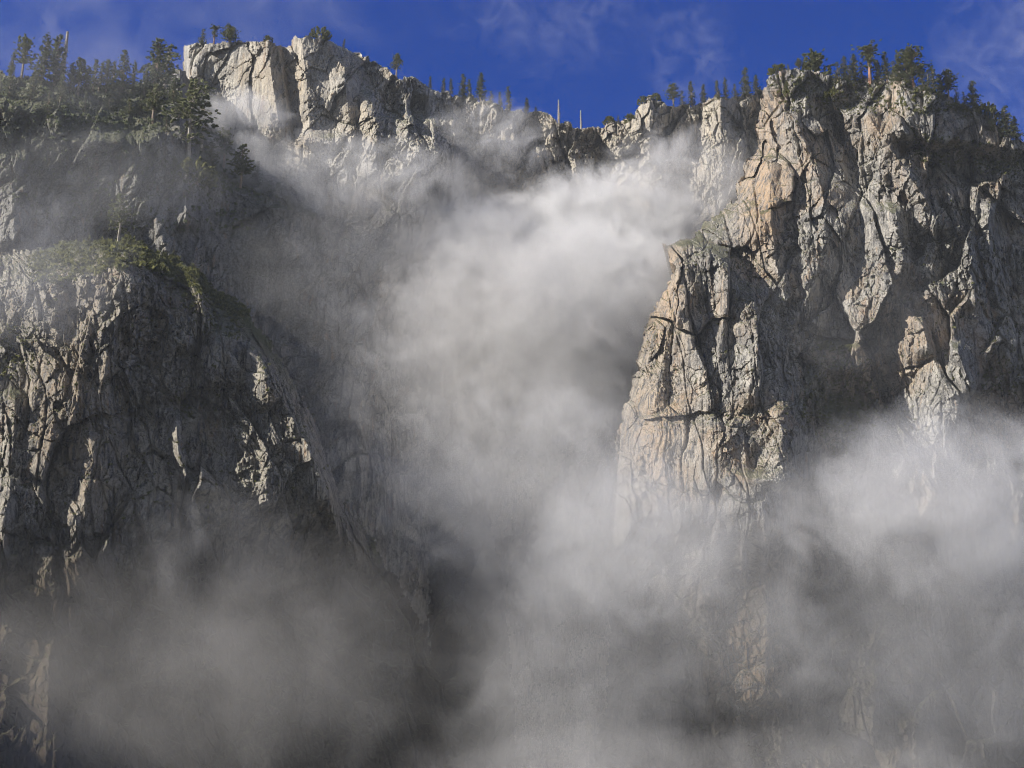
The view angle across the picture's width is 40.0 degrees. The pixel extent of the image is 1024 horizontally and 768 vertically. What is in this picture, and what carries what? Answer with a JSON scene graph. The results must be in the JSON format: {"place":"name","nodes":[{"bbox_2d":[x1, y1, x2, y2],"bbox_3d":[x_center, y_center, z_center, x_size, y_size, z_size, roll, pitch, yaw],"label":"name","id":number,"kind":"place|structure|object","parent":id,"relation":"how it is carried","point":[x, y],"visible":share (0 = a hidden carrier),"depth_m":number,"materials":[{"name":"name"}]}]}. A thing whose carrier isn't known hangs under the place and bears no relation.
{"place":"outdoors","nodes":[
{"label":"outdoors","id":0,"kind":"place"},
{"bbox_2d":[0,238,466,767],"bbox_3d":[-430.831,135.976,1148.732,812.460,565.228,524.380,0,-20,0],"label":"granite mountain","id":1,"kind":"structure","parent":0,"point":[182,631],"depth_m":1039.81,"materials":[{"name":"grey stone"}]},
{"bbox_2d":[107,193,137,240],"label":"pine tree","id":2,"kind":"object","parent":1,"relation":"on","point":[120,212],"visible":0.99,"depth_m":1215.12,"materials":[{"name":"green plant"}]},
{"bbox_2d":[0,233,330,521],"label":"undergrowth","id":3,"kind":"object","parent":1,"relation":"on","point":[142,251],"visible":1,"depth_m":1147.30,"materials":[{"name":"green plant"}]},
{"bbox_2d":[0,69,516,767],"bbox_3d":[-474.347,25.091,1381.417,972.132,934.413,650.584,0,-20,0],"label":"granite hill","id":4,"kind":"structure","parent":0,"point":[272,269],"depth_m":1386.54,"materials":[{"name":"grey stone"}]},
{"bbox_2d":[0,67,19,98],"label":"fir tree","id":5,"kind":"object","parent":4,"relation":"on","point":[9,86],"visible":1,"depth_m":1392.81,"materials":[{"name":"green plant"}]},
{"bbox_2d":[6,50,16,74],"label":"fir tree","id":6,"kind":"object","parent":4,"relation":"on","point":[11,63],"visible":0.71,"depth_m":1456.64,"materials":[{"name":"green plant"}]},
{"bbox_2d":[11,33,38,79],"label":"pine tree","id":7,"kind":"object","parent":4,"relation":"on","point":[27,43],"visible":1,"depth_m":1458.10,"materials":[{"name":"green plant"}]},
{"bbox_2d":[22,71,39,99],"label":"fir tree","id":8,"kind":"object","parent":4,"relation":"on","point":[31,90],"visible":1,"depth_m":1393.05,"materials":[{"name":"green plant"}]},
{"bbox_2d":[26,32,56,86],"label":"fir tree","id":9,"kind":"object","parent":4,"relation":"on","point":[44,62],"visible":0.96,"depth_m":1450.13,"materials":[{"name":"green plant"}]},
{"bbox_2d":[39,90,54,112],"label":"fir tree","id":10,"kind":"object","parent":4,"relation":"on","point":[47,103],"visible":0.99,"depth_m":1375.02,"materials":[{"name":"green plant"}]},
{"bbox_2d":[45,34,69,87],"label":"fir tree","id":11,"kind":"object","parent":4,"relation":"on","point":[56,71],"visible":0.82,"depth_m":1473.34,"materials":[{"name":"green plant"}]},
{"bbox_2d":[54,74,68,101],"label":"fir tree","id":12,"kind":"object","parent":4,"relation":"on","point":[62,95],"visible":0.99,"depth_m":1411.45,"materials":[{"name":"green plant"}]},
{"bbox_2d":[59,31,68,84],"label":"dead tree","id":13,"kind":"object","parent":4,"relation":"on","point":[65,48],"visible":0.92,"depth_m":1485.13,"materials":[{"name":"grey wood"}]},
{"bbox_2d":[64,63,79,92],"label":"fir tree","id":14,"kind":"object","parent":4,"relation":"on","point":[69,83],"visible":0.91,"depth_m":1458.98,"materials":[{"name":"green plant"}]},
{"bbox_2d":[66,57,94,94],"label":"pine tree","id":15,"kind":"object","parent":4,"relation":"on","point":[82,69],"visible":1,"depth_m":1462.75,"materials":[{"name":"green plant"}]},
{"bbox_2d":[80,91,89,110],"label":"fir tree","id":16,"kind":"object","parent":4,"relation":"on","point":[85,103],"visible":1,"depth_m":1412.17,"materials":[{"name":"green plant"}]},
{"bbox_2d":[80,66,92,93],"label":"fir tree","id":17,"kind":"object","parent":4,"relation":"on","point":[86,86],"visible":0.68,"depth_m":1477.33,"materials":[{"name":"green plant"}]},
{"bbox_2d":[88,58,100,91],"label":"fir tree","id":18,"kind":"object","parent":4,"relation":"on","point":[94,81],"visible":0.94,"depth_m":1504.99,"materials":[{"name":"green plant"}]},
{"bbox_2d":[94,61,105,90],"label":"fir tree","id":19,"kind":"object","parent":4,"relation":"on","point":[101,69],"visible":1,"depth_m":1514.69,"materials":[{"name":"green plant"}]},
{"bbox_2d":[97,59,115,94],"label":"fir tree","id":20,"kind":"object","parent":4,"relation":"on","point":[106,86],"visible":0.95,"depth_m":1510.20,"materials":[{"name":"green plant"}]},
{"bbox_2d":[109,61,119,90],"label":"fir tree","id":21,"kind":"object","parent":4,"relation":"on","point":[114,68],"visible":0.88,"depth_m":1527.65,"materials":[{"name":"green plant"}]},
{"bbox_2d":[114,49,138,92],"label":"fir tree","id":22,"kind":"object","parent":4,"relation":"on","point":[121,71],"visible":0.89,"depth_m":1534.65,"materials":[{"name":"green plant"}]},
{"bbox_2d":[123,98,136,116],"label":"pine tree","id":23,"kind":"object","parent":4,"relation":"on","point":[129,109],"visible":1,"depth_m":1452.71,"materials":[{"name":"green plant"}]},
{"bbox_2d":[128,60,139,90],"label":"fir tree","id":24,"kind":"object","parent":4,"relation":"on","point":[133,74],"visible":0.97,"depth_m":1547.76,"materials":[{"name":"green plant"}]},
{"bbox_2d":[132,94,143,115],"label":"fir tree","id":25,"kind":"object","parent":4,"relation":"on","point":[139,109],"visible":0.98,"depth_m":1462.76,"materials":[{"name":"green plant"}]},
{"bbox_2d":[0,77,280,234],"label":"undergrowth","id":26,"kind":"object","parent":4,"relation":"on","point":[98,117],"visible":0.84,"depth_m":1384.35,"materials":[{"name":"green plant"}]},
{"bbox_2d":[134,68,150,97],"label":"fir tree","id":27,"kind":"object","parent":4,"relation":"on","point":[143,89],"visible":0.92,"depth_m":1523.47,"materials":[{"name":"green plant"}]},
{"bbox_2d":[129,37,171,93],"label":"fir tree","id":28,"kind":"object","parent":4,"relation":"on","point":[155,74],"visible":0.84,"depth_m":1547.99,"materials":[{"name":"green plant"}]},
{"bbox_2d":[142,83,170,123],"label":"pine tree","id":29,"kind":"object","parent":4,"relation":"on","point":[159,93],"visible":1,"depth_m":1453.56,"materials":[{"name":"green plant"}]},
{"bbox_2d":[149,43,181,87],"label":"pine tree","id":30,"kind":"object","parent":4,"relation":"on","point":[169,55],"visible":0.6,"depth_m":1583.25,"materials":[{"name":"green plant"}]},
{"bbox_2d":[161,110,170,131],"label":"fir tree","id":31,"kind":"object","parent":4,"relation":"on","point":[167,123],"visible":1,"depth_m":1429.89,"materials":[{"name":"green plant"}]},
{"bbox_2d":[166,78,179,103],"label":"fir tree","id":32,"kind":"object","parent":4,"relation":"on","point":[173,94],"visible":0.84,"depth_m":1521.76,"materials":[{"name":"green plant"}]},
{"bbox_2d":[170,94,184,120],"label":"fir tree","id":33,"kind":"object","parent":4,"relation":"on","point":[179,96],"visible":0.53,"depth_m":1470.58,"materials":[{"name":"green plant"}]},
{"bbox_2d":[161,78,220,157],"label":"pine tree","id":34,"kind":"object","parent":4,"relation":"on","point":[189,108],"visible":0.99,"depth_m":1438.38,"materials":[{"name":"green plant"}]},
{"bbox_2d":[173,156,218,187],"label":"shrub","id":35,"kind":"object","parent":4,"relation":"on","point":[207,172],"visible":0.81,"depth_m":1389.71,"materials":[{"name":"green plant"}]},
{"bbox_2d":[187,81,229,147],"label":"pine tree","id":36,"kind":"object","parent":4,"relation":"on","point":[206,89],"visible":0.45,"depth_m":1540.36,"materials":[{"name":"green plant"}]},
{"bbox_2d":[205,141,219,165],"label":"fir tree","id":37,"kind":"object","parent":4,"relation":"on","point":[211,153],"visible":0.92,"depth_m":1487.82,"materials":[{"name":"green plant"}]},
{"bbox_2d":[213,127,234,167],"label":"pine tree","id":38,"kind":"object","parent":4,"relation":"on","point":[224,138],"visible":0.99,"depth_m":1513.09,"materials":[{"name":"green plant"}]},
{"bbox_2d":[226,144,255,187],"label":"pine tree","id":39,"kind":"object","parent":4,"relation":"on","point":[242,168],"visible":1,"depth_m":1467.70,"materials":[{"name":"green plant"}]},
{"bbox_2d":[247,161,262,185],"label":"fir tree","id":40,"kind":"object","parent":4,"relation":"on","point":[257,177],"visible":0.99,"depth_m":1497.49,"materials":[{"name":"green plant"}]},
{"bbox_2d":[183,35,459,653],"bbox_3d":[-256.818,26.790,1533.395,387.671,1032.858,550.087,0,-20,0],"label":"granite mountain","id":41,"kind":"structure","parent":0,"point":[355,151],"depth_m":1538.54,"materials":[{"name":"grey stone"}]},
{"bbox_2d":[197,29,205,44],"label":"fir tree","id":42,"kind":"object","parent":41,"relation":"on","point":[202,37],"visible":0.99,"depth_m":1713.17,"materials":[{"name":"green plant"}]},
{"bbox_2d":[209,25,222,43],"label":"pine tree","id":43,"kind":"object","parent":41,"relation":"on","point":[214,28],"visible":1,"depth_m":1691.62,"materials":[{"name":"green plant"}]},
{"bbox_2d":[220,23,240,42],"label":"pine tree","id":44,"kind":"object","parent":41,"relation":"on","point":[230,33],"visible":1,"depth_m":1687.35,"materials":[{"name":"green plant"}]},
{"bbox_2d":[263,35,273,42],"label":"shrub","id":45,"kind":"object","parent":41,"relation":"on","point":[266,37],"visible":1,"depth_m":1663.60,"materials":[{"name":"green plant"}]},
{"bbox_2d":[309,26,331,41],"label":"shrub","id":46,"kind":"object","parent":41,"relation":"on","point":[323,33],"visible":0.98,"depth_m":1674.41,"materials":[{"name":"green plant"}]},
{"bbox_2d":[387,53,402,78],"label":"pine tree","id":47,"kind":"object","parent":41,"relation":"on","point":[397,60],"visible":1,"depth_m":1715.54,"materials":[{"name":"green plant"}]},
{"bbox_2d":[0,0,1023,141],"label":"sky","id":48,"kind":"structure","parent":0,"point":[596,58],"materials":[{"name":"blue"}]},
{"bbox_2d":[427,88,763,767],"bbox_3d":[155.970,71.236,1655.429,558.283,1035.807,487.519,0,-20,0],"label":"granite mountain","id":49,"kind":"structure","parent":0,"point":[553,278],"depth_m":1651.92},
{"bbox_2d":[440,77,446,91],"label":"fir tree","id":50,"kind":"object","parent":49,"relation":"on","point":[443,89],"visible":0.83,"depth_m":1834.49,"materials":[{"name":"green plant"}]},
{"bbox_2d":[448,78,453,94],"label":"fir tree","id":51,"kind":"object","parent":49,"relation":"on","point":[450,87],"visible":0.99,"depth_m":1826.71,"materials":[{"name":"green plant"}]},
{"bbox_2d":[457,74,468,97],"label":"fir tree","id":52,"kind":"object","parent":49,"relation":"on","point":[463,86],"visible":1,"depth_m":1840.17,"materials":[{"name":"green plant"}]},
{"bbox_2d":[466,79,471,97],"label":"fir tree","id":53,"kind":"object","parent":49,"relation":"on","point":[469,89],"visible":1,"depth_m":1830.20,"materials":[{"name":"green plant"}]},
{"bbox_2d":[472,72,486,101],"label":"fir tree","id":54,"kind":"object","parent":49,"relation":"on","point":[479,91],"visible":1,"depth_m":1825.31,"materials":[{"name":"green plant"}]},
{"bbox_2d":[485,91,493,105],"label":"fir tree","id":55,"kind":"object","parent":49,"relation":"on","point":[490,101],"visible":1,"depth_m":1805.62,"materials":[{"name":"green plant"}]},
{"bbox_2d":[505,87,511,111],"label":"fir tree","id":56,"kind":"object","parent":49,"relation":"on","point":[508,105],"visible":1,"depth_m":1819.87,"materials":[{"name":"green plant"}]},
{"bbox_2d":[522,98,529,113],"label":"fir tree","id":57,"kind":"object","parent":49,"relation":"on","point":[526,108],"visible":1,"depth_m":1839.28,"materials":[{"name":"green plant"}]},
{"bbox_2d":[557,100,559,126],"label":"dead tree","id":58,"kind":"object","parent":49,"relation":"on","point":[558,112],"visible":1,"depth_m":1799.35,"materials":[{"name":"grey wood"}]},
{"bbox_2d":[602,116,614,125],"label":"shrub","id":59,"kind":"object","parent":49,"relation":"on","point":[609,118],"visible":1,"depth_m":1808.29,"materials":[{"name":"green plant"}]},
{"bbox_2d":[623,113,634,123],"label":"shrub","id":60,"kind":"object","parent":49,"relation":"on","point":[630,117],"visible":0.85,"depth_m":1795.87,"materials":[{"name":"green plant"}]},
{"bbox_2d":[637,95,647,105],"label":"shrub","id":61,"kind":"object","parent":49,"relation":"on","point":[643,98],"visible":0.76,"depth_m":1800.49,"materials":[{"name":"green plant"}]},
{"bbox_2d":[648,93,661,100],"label":"shrub","id":62,"kind":"object","parent":49,"relation":"on","point":[657,96],"visible":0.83,"depth_m":1799.27,"materials":[{"name":"green plant"}]},
{"bbox_2d":[663,82,680,105],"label":"pine tree","id":63,"kind":"object","parent":49,"relation":"on","point":[671,92],"visible":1,"depth_m":1808.35,"materials":[{"name":"green plant"}]},
{"bbox_2d":[677,91,688,108],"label":"fir tree","id":64,"kind":"object","parent":49,"relation":"on","point":[682,101],"visible":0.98,"depth_m":1830.36,"materials":[{"name":"green plant"}]},
{"bbox_2d":[685,81,696,106],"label":"fir tree","id":65,"kind":"object","parent":49,"relation":"on","point":[691,97],"visible":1,"depth_m":1822.09,"materials":[{"name":"green plant"}]},
{"bbox_2d":[699,84,707,104],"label":"fir tree","id":66,"kind":"object","parent":49,"relation":"on","point":[703,96],"visible":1,"depth_m":1807.09,"materials":[{"name":"green plant"}]},
{"bbox_2d":[714,80,722,99],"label":"fir tree","id":67,"kind":"object","parent":49,"relation":"on","point":[717,94],"visible":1,"depth_m":1782.98,"materials":[{"name":"green plant"}]},
{"bbox_2d":[722,77,728,99],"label":"fir tree","id":68,"kind":"object","parent":49,"relation":"on","point":[725,90],"visible":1,"depth_m":1786.50,"materials":[{"name":"green plant"}]},
{"bbox_2d":[731,84,740,99],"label":"fir tree","id":69,"kind":"object","parent":49,"relation":"on","point":[735,94],"visible":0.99,"depth_m":1825.86,"materials":[{"name":"green plant"}]},
{"bbox_2d":[739,67,754,96],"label":"fir tree","id":70,"kind":"object","parent":49,"relation":"on","point":[745,82],"visible":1,"depth_m":1845.69,"materials":[{"name":"green plant"}]},
{"bbox_2d":[752,74,760,94],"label":"fir tree","id":71,"kind":"object","parent":49,"relation":"on","point":[755,79],"visible":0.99,"depth_m":1860.27,"materials":[{"name":"green plant"}]},
{"bbox_2d":[585,68,1023,767],"bbox_3d":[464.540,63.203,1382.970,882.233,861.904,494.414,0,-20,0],"label":"granite mountain","id":72,"kind":"structure","parent":0,"point":[789,592],"depth_m":1214.81,"materials":[{"name":"grey stone"}]},
{"bbox_2d":[767,63,786,74],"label":"shrub","id":73,"kind":"object","parent":72,"relation":"on","point":[776,67],"visible":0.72,"depth_m":1532.19,"materials":[{"name":"green plant"}]},
{"bbox_2d":[783,80,803,95],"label":"shrub","id":74,"kind":"object","parent":72,"relation":"on","point":[786,87],"visible":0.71,"depth_m":1469.11,"materials":[{"name":"green plant"}]},
{"bbox_2d":[795,58,802,69],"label":"pine tree","id":75,"kind":"object","parent":72,"relation":"on","point":[798,62],"visible":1,"depth_m":1468.92,"materials":[{"name":"green plant"}]},
{"bbox_2d":[800,62,817,71],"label":"shrub","id":76,"kind":"object","parent":72,"relation":"on","point":[808,67],"visible":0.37,"depth_m":1479.19,"materials":[{"name":"green plant"}]},
{"bbox_2d":[802,48,834,102],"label":"pine tree","id":77,"kind":"object","parent":72,"relation":"on","point":[815,61],"visible":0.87,"depth_m":1470.25,"materials":[{"name":"green plant"}]},
{"bbox_2d":[821,86,842,104],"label":"shrub","id":78,"kind":"object","parent":72,"relation":"on","point":[831,92],"visible":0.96,"depth_m":1451.74,"materials":[{"name":"green plant"}]},
{"bbox_2d":[645,73,1023,454],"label":"undergrowth","id":79,"kind":"object","parent":72,"relation":"on","point":[921,153],"visible":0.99,"depth_m":1381.38,"materials":[{"name":"green plant"}]},
{"bbox_2d":[831,62,844,84],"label":"fir tree","id":80,"kind":"object","parent":72,"relation":"on","point":[836,76],"visible":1,"depth_m":1451.02,"materials":[{"name":"green plant"}]},
{"bbox_2d":[839,56,850,85],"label":"fir tree","id":81,"kind":"object","parent":72,"relation":"on","point":[843,66],"visible":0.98,"depth_m":1458.30,"materials":[{"name":"green plant"}]},
{"bbox_2d":[837,344,852,355],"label":"shrub","id":82,"kind":"object","parent":72,"relation":"on","point":[845,346],"visible":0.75,"depth_m":1308.94,"materials":[{"name":"green plant"}]},
{"bbox_2d":[845,65,854,87],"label":"fir tree","id":83,"kind":"object","parent":72,"relation":"on","point":[849,76],"visible":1,"depth_m":1450.24,"materials":[{"name":"green plant"}]},
{"bbox_2d":[849,53,862,82],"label":"fir tree","id":84,"kind":"object","parent":72,"relation":"on","point":[853,63],"visible":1,"depth_m":1456.45,"materials":[{"name":"green plant"}]},
{"bbox_2d":[857,62,866,78],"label":"fir tree","id":85,"kind":"object","parent":72,"relation":"on","point":[865,76],"visible":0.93,"depth_m":1463.87,"materials":[{"name":"green plant"}]},
{"bbox_2d":[850,39,881,86],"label":"pine tree","id":86,"kind":"object","parent":72,"relation":"on","point":[868,53],"visible":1,"depth_m":1457.54,"materials":[{"name":"green plant"}]},
{"bbox_2d":[873,60,881,84],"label":"fir tree","id":87,"kind":"object","parent":72,"relation":"on","point":[877,72],"visible":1,"depth_m":1456.76,"materials":[{"name":"green plant"}]},
{"bbox_2d":[878,51,892,82],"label":"fir tree","id":88,"kind":"object","parent":72,"relation":"on","point":[885,69],"visible":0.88,"depth_m":1455.07,"materials":[{"name":"green plant"}]},
{"bbox_2d":[892,52,906,83],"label":"fir tree","id":89,"kind":"object","parent":72,"relation":"on","point":[899,70],"visible":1,"depth_m":1414.31,"materials":[{"name":"green plant"}]},
{"bbox_2d":[897,58,911,84],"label":"fir tree","id":90,"kind":"object","parent":72,"relation":"on","point":[905,74],"visible":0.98,"depth_m":1407.56,"materials":[{"name":"green plant"}]},
{"bbox_2d":[889,43,932,86],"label":"pine tree","id":91,"kind":"object","parent":72,"relation":"on","point":[910,55],"visible":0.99,"depth_m":1408.65,"materials":[{"name":"green plant"}]},
{"bbox_2d":[916,67,929,93],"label":"fir tree","id":92,"kind":"object","parent":72,"relation":"on","point":[922,78],"visible":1,"depth_m":1398.64,"materials":[{"name":"green plant"}]},
{"bbox_2d":[920,71,935,95],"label":"fir tree","id":93,"kind":"object","parent":72,"relation":"on","point":[927,81],"visible":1,"depth_m":1392.73,"materials":[{"name":"green plant"}]},
{"bbox_2d":[923,66,943,96],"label":"fir tree","id":94,"kind":"object","parent":72,"relation":"on","point":[933,74],"visible":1,"depth_m":1389.36,"materials":[{"name":"green plant"}]},
{"bbox_2d":[936,74,946,95],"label":"fir tree","id":95,"kind":"object","parent":72,"relation":"on","point":[938,77],"visible":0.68,"depth_m":1420.51,"materials":[{"name":"green plant"}]},
{"bbox_2d":[936,68,963,99],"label":"pine tree","id":96,"kind":"object","parent":72,"relation":"on","point":[948,81],"visible":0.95,"depth_m":1416.95,"materials":[{"name":"green plant"}]},
{"bbox_2d":[952,88,960,102],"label":"fir tree","id":97,"kind":"object","parent":72,"relation":"on","point":[956,95],"visible":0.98,"depth_m":1417.69,"materials":[{"name":"green plant"}]},
{"bbox_2d":[961,92,970,107],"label":"fir tree","id":98,"kind":"object","parent":72,"relation":"on","point":[964,100],"visible":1,"depth_m":1409.22,"materials":[{"name":"green plant"}]},
{"bbox_2d":[966,80,983,113],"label":"fir tree","id":99,"kind":"object","parent":72,"relation":"on","point":[972,96],"visible":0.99,"depth_m":1411.89,"materials":[{"name":"green plant"}]},
{"bbox_2d":[972,101,998,119],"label":"shrub","id":100,"kind":"object","parent":72,"relation":"on","point":[984,107],"visible":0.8,"depth_m":1403.79,"materials":[{"name":"green plant"}]},
{"bbox_2d":[986,106,1004,132],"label":"fir tree","id":101,"kind":"object","parent":72,"relation":"on","point":[993,121],"visible":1,"depth_m":1394.58,"materials":[{"name":"green plant"}]},
{"bbox_2d":[998,105,1023,138],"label":"fir tree","id":102,"kind":"object","parent":72,"relation":"on","point":[1008,132],"visible":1,"depth_m":1394.00,"materials":[{"name":"green plant"}]},
{"bbox_2d":[1011,117,1023,141],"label":"fir tree","id":103,"kind":"object","parent":72,"relation":"on","point":[1017,128],"visible":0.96,"depth_m":1397.00,"materials":[{"name":"green plant"}]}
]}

